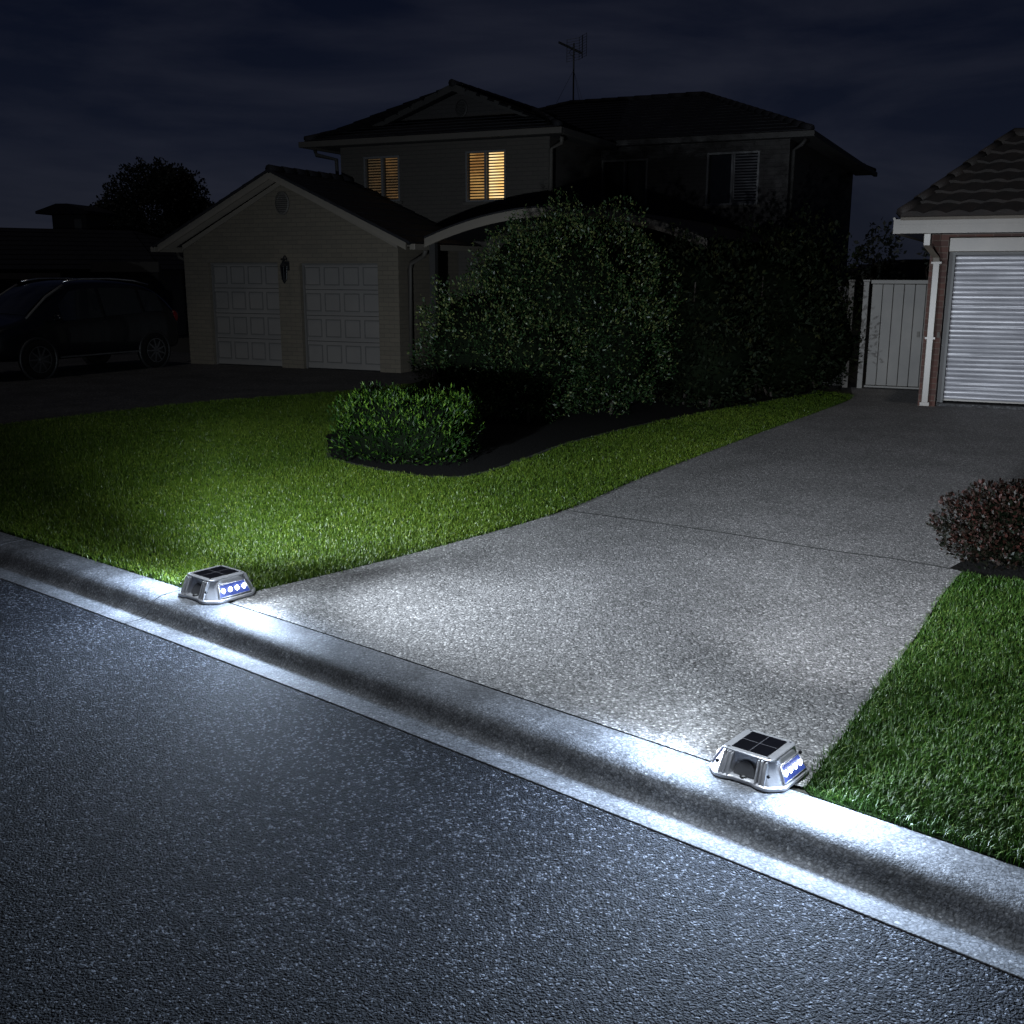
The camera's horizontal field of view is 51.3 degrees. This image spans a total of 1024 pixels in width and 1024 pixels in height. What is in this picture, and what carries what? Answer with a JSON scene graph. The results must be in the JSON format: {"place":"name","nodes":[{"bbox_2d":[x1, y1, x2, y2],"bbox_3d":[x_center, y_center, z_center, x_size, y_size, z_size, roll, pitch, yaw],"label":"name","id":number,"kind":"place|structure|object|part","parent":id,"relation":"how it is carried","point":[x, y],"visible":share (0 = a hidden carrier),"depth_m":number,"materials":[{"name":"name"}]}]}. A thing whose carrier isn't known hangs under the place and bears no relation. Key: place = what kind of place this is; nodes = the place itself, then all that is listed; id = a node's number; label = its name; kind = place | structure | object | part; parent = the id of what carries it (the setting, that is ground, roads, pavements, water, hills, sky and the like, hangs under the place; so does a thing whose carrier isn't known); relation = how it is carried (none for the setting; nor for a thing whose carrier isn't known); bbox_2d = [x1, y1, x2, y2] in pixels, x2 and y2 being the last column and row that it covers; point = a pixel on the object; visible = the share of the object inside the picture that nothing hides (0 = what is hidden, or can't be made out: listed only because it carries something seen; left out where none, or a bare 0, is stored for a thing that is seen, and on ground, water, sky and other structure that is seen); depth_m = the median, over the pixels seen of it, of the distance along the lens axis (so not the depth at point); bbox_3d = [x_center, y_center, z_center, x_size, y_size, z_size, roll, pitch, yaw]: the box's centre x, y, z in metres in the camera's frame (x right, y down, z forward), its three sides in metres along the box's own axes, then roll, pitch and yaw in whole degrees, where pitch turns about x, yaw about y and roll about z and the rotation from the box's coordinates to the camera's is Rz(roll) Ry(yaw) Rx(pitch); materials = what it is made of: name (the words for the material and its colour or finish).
{"place":"outdoors","nodes":[
{"label":"outdoors","id":0,"kind":"place"},
{"bbox_2d":[0,203,188,334],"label":"neighbour house","id":1,"kind":"structure","parent":0,"point":[79,241],"depth_m":33.00,"materials":[{"name":"brick"}]},
{"bbox_2d":[0,351,432,423],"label":"side driveway","id":2,"kind":"structure","parent":0,"point":[80,386],"depth_m":19.22,"materials":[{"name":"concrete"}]},
{"bbox_2d":[0,278,178,379],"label":"parked car","id":3,"kind":"object","parent":2,"relation":"on","point":[45,326],"visible":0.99,"depth_m":20.78,"materials":[{"name":"paint"}]},
{"bbox_3d":[-8.381,-4.019,20.653,0.201,0.594,0.920,7,15,29],"label":"side window","id":4,"kind":"part","parent":3,"relation":"part of","materials":[{"name":"black glass"}]},
{"bbox_3d":[-7.891,-4.242,21.496,0.199,0.540,0.920,7,15,29],"label":"side window","id":5,"kind":"part","parent":3,"relation":"part of","materials":[{"name":"black glass"}]},
{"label":"side window","id":6,"kind":"part","parent":3,"relation":"part of","materials":[{"name":"black glass"}]},
{"bbox_2d":[0,378,853,591],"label":"lawn","id":7,"kind":"structure","parent":0,"point":[416,383],"depth_m":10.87,"materials":[{"name":"green plant"}]},
{"bbox_2d":[0,579,1023,1023],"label":"road","id":8,"kind":"structure","parent":0,"point":[190,837],"depth_m":3.75,"materials":[{"name":"grey asphalt"}]},
{"bbox_2d":[0,532,1023,980],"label":"kerb","id":9,"kind":"structure","parent":8,"relation":"on","point":[964,902],"depth_m":4.50,"materials":[{"name":"concrete"}]},
{"bbox_2d":[178,565,255,604],"bbox_3d":[-1.864,0.446,6.734,0.413,0.143,0.389,11,17,39],"label":"solar kerb light","id":10,"kind":"object","parent":9,"relation":"on","point":[219,584],"visible":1,"depth_m":6.64,"materials":[{"name":"metal"}]},
{"bbox_2d":[220,580,249,597],"bbox_3d":[-1.730,0.474,6.626,0.042,0.070,0.221,10,17,39],"label":"led window","id":11,"kind":"structure","parent":10,"relation":"in","point":[227,593],"depth_m":6.62,"materials":[{"name":"blue plastic"}]},
{"bbox_2d":[0,326,1023,868],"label":"ground","id":12,"kind":"structure","parent":0,"point":[182,344],"depth_m":7.13,"materials":[{"name":"grey concrete"}]},
{"bbox_2d":[89,156,214,261],"bbox_3d":[-12.969,-9.948,39.292,5.700,6.009,3.502,0,13,0],"label":"broad tree","id":13,"kind":"object","parent":12,"relation":"on","point":[167,189],"visible":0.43,"depth_m":38.30,"materials":[{"name":"green plant"}]},
{"bbox_2d":[150,34,877,374],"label":"two storey house","id":14,"kind":"structure","parent":12,"relation":"on","point":[286,267],"depth_m":22.48,"materials":[{"name":"beige brick"}]},
{"bbox_2d":[210,262,281,365],"bbox_3d":[-5.560,-4.164,22.519,1.796,2.140,0.080,6,14,24],"label":"garage door","id":15,"kind":"structure","parent":14,"relation":"in","point":[245,295],"depth_m":22.53,"materials":[{"name":"white paint"}]},
{"bbox_2d":[302,263,379,370],"bbox_3d":[-3.415,-3.933,21.551,1.846,2.120,0.080,6,14,24],"label":"garage door","id":16,"kind":"structure","parent":14,"relation":"in","point":[341,304],"depth_m":21.55,"materials":[{"name":"white paint"}]},
{"bbox_2d":[363,155,402,203],"bbox_3d":[-2.815,-7.214,23.242,1.020,1.010,0.155,6,14,24],"label":"window","id":17,"kind":"structure","parent":14,"relation":"in","point":[381,173],"depth_m":23.24,"materials":[{"name":"brown glass"}]},
{"bbox_2d":[463,149,508,204],"bbox_3d":[-0.533,-6.955,22.215,1.050,1.080,0.155,6,14,24],"label":"window","id":18,"kind":"structure","parent":14,"relation":"in","point":[485,171],"depth_m":22.24,"materials":[{"name":"yellow glass"}]},
{"bbox_2d":[601,158,647,206],"bbox_3d":[2.546,-7.414,24.053,1.080,1.000,0.125,6,14,24],"label":"window","id":19,"kind":"structure","parent":14,"relation":"in","point":[617,174],"depth_m":24.08,"materials":[{"name":"black glass"}]},
{"bbox_2d":[632,265,671,296],"bbox_3d":[3.188,-4.576,24.313,1.000,2.050,0.045,6,14,24],"label":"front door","id":20,"kind":"structure","parent":14,"relation":"in","point":[662,267],"depth_m":24.19,"materials":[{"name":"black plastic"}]},
{"bbox_2d":[702,151,759,208],"bbox_3d":[4.762,-7.163,23.038,1.260,1.160,0.155,6,14,24],"label":"window","id":21,"kind":"structure","parent":14,"relation":"in","point":[733,182],"depth_m":23.07,"materials":[{"name":"black glass"}]},
{"bbox_2d":[842,280,855,387],"bbox_3d":[5.793,-3.059,18.357,0.110,1.830,0.120,6,14,24],"label":"gate post","id":22,"kind":"object","parent":12,"relation":"on","point":[851,294],"visible":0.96,"depth_m":18.24,"materials":[{"name":"wood"}]},
{"bbox_2d":[843,217,906,308],"bbox_3d":[7.645,-4.655,22.567,1.478,3.088,1.008,-6,14,-24],"label":"garden tree","id":23,"kind":"object","parent":12,"relation":"on","point":[883,271],"visible":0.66,"depth_m":22.30,"materials":[{"name":"green plant"}]},
{"bbox_2d":[893,128,1023,409],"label":"brick garage","id":24,"kind":"structure","parent":12,"relation":"on","point":[973,347],"depth_m":15.61,"materials":[{"name":"brick"}]},
{"bbox_2d":[943,255,1023,403],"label":"roller door","id":25,"kind":"structure","parent":24,"relation":"in","point":[985,356],"depth_m":15.71,"materials":[{"name":"metal"}]},
{"bbox_2d":[0,0,1023,267],"label":"sky","id":26,"kind":"structure","parent":0,"point":[226,91],"materials":[{"name":"blue"}]},
{"bbox_2d":[326,377,818,477],"bbox_3d":[1.457,-1.426,15.283,7.035,0.001,10.220,1,13,6],"label":"garden bed","id":27,"kind":"object","parent":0,"point":[502,441],"visible":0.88,"depth_m":13.65,"materials":[{"name":"brown soil"}]},
{"bbox_2d":[325,380,485,465],"bbox_3d":[-1.121,-0.967,11.491,1.578,0.847,1.204,3,13,14],"label":"clipped shrub","id":28,"kind":"object","parent":27,"relation":"on","point":[388,424],"visible":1,"depth_m":11.14,"materials":[{"name":"green plant"}]},
{"bbox_2d":[406,184,686,422],"bbox_3d":[0.435,-2.914,14.797,3.920,3.184,2.872,-5,14,-22],"label":"bush","id":29,"kind":"object","parent":27,"relation":"on","point":[551,318],"visible":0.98,"depth_m":14.18,"materials":[{"name":"green plant"}]},
{"bbox_2d":[326,388,821,477],"bbox_3d":[2.251,-1.202,14.263,10.059,0.001,2.137,-11,17,-41],"label":"bed edging","id":30,"kind":"object","parent":27,"relation":"on","point":[329,453],"visible":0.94,"depth_m":11.82,"materials":[{"name":"grey concrete"}]},
{"bbox_2d":[626,221,775,409],"bbox_3d":[2.640,-2.967,16.072,2.601,2.774,2.580,0,13,0],"label":"hedge bush","id":31,"kind":"object","parent":27,"relation":"on","point":[716,357],"visible":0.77,"depth_m":15.46,"materials":[{"name":"green plant"}]},
{"bbox_2d":[700,215,846,398],"bbox_3d":[4.025,-3.313,17.305,2.674,2.901,2.533,0,13,0],"label":"hedge bush","id":32,"kind":"object","parent":27,"relation":"on","point":[799,344],"visible":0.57,"depth_m":16.72,"materials":[{"name":"green plant"}]},
{"bbox_2d":[754,198,869,389],"bbox_3d":[5.197,-3.772,18.578,2.046,3.246,2.037,0,13,0],"label":"hedge bush","id":33,"kind":"object","parent":27,"relation":"on","point":[847,353],"visible":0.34,"depth_m":18.16,"materials":[{"name":"green plant"}]},
{"bbox_2d":[818,286,848,384],"bbox_3d":[4.955,-3.178,19.107,2.122,1.729,0.070,6,14,24],"label":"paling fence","id":34,"kind":"object","parent":27,"relation":"on","point":[847,293],"visible":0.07,"depth_m":18.59,"materials":[{"name":"wood"}]},
{"bbox_2d":[233,384,1023,786],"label":"driveway","id":35,"kind":"structure","parent":0,"point":[699,642],"depth_m":6.88,"materials":[{"name":"grey concrete"}]},
{"bbox_2d":[709,729,807,792],"bbox_3d":[1.008,0.999,4.356,0.344,0.119,0.324,10,17,39],"label":"solar kerb light","id":36,"kind":"object","parent":35,"relation":"on","point":[762,762],"visible":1,"depth_m":4.28,"materials":[{"name":"metal"}]},
{"bbox_2d":[782,755,804,782],"bbox_3d":[1.120,1.022,4.265,0.035,0.058,0.184,10,17,39],"label":"led window","id":37,"kind":"structure","parent":36,"relation":"in","point":[789,764],"depth_m":4.26,"materials":[{"name":"blue plastic"}]},
{"bbox_2d":[566,510,954,569],"bbox_3d":[1.769,0.187,8.184,3.190,0.001,0.069,9,16,35],"label":"driveway joint","id":38,"kind":"object","parent":35,"relation":"on","point":[769,540],"visible":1,"depth_m":8.03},
{"bbox_2d":[856,280,870,387],"bbox_3d":[6.010,-3.036,18.258,0.110,1.830,0.120,6,14,24],"label":"gate post","id":39,"kind":"object","parent":35,"relation":"on","point":[865,305],"visible":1,"depth_m":18.20,"materials":[{"name":"paint"}]},
{"bbox_2d":[864,280,927,388],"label":"side gate","id":40,"kind":"structure","parent":39,"relation":"attached to","point":[908,318],"depth_m":18.04,"materials":[{"name":"paint"}]},
{"bbox_2d":[846,259,929,325],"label":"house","id":41,"kind":"structure","parent":0,"point":[913,269],"depth_m":37.97,"materials":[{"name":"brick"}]},
{"bbox_2d":[802,570,1023,866],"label":"lawn","id":42,"kind":"structure","parent":0,"point":[941,830],"depth_m":4.69,"materials":[{"name":"green plant"}]},
{"bbox_2d":[917,247,929,279],"bbox_3d":[8.829,-4.437,22.163,0.968,2.840,0.764,0,13,0],"label":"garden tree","id":43,"kind":"object","parent":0,"point":[925,254],"visible":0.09,"depth_m":22.06,"materials":[{"name":"green plant"}]},
{"bbox_2d":[951,554,1023,579],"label":"garden bed","id":44,"kind":"object","parent":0,"point":[997,572],"visible":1,"depth_m":7.28,"materials":[{"name":"brown soil"}]},
{"bbox_2d":[925,478,1023,570],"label":"red leaf shrub","id":45,"kind":"object","parent":44,"relation":"on","point":[992,529],"visible":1,"depth_m":7.46,"materials":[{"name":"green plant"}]}
]}

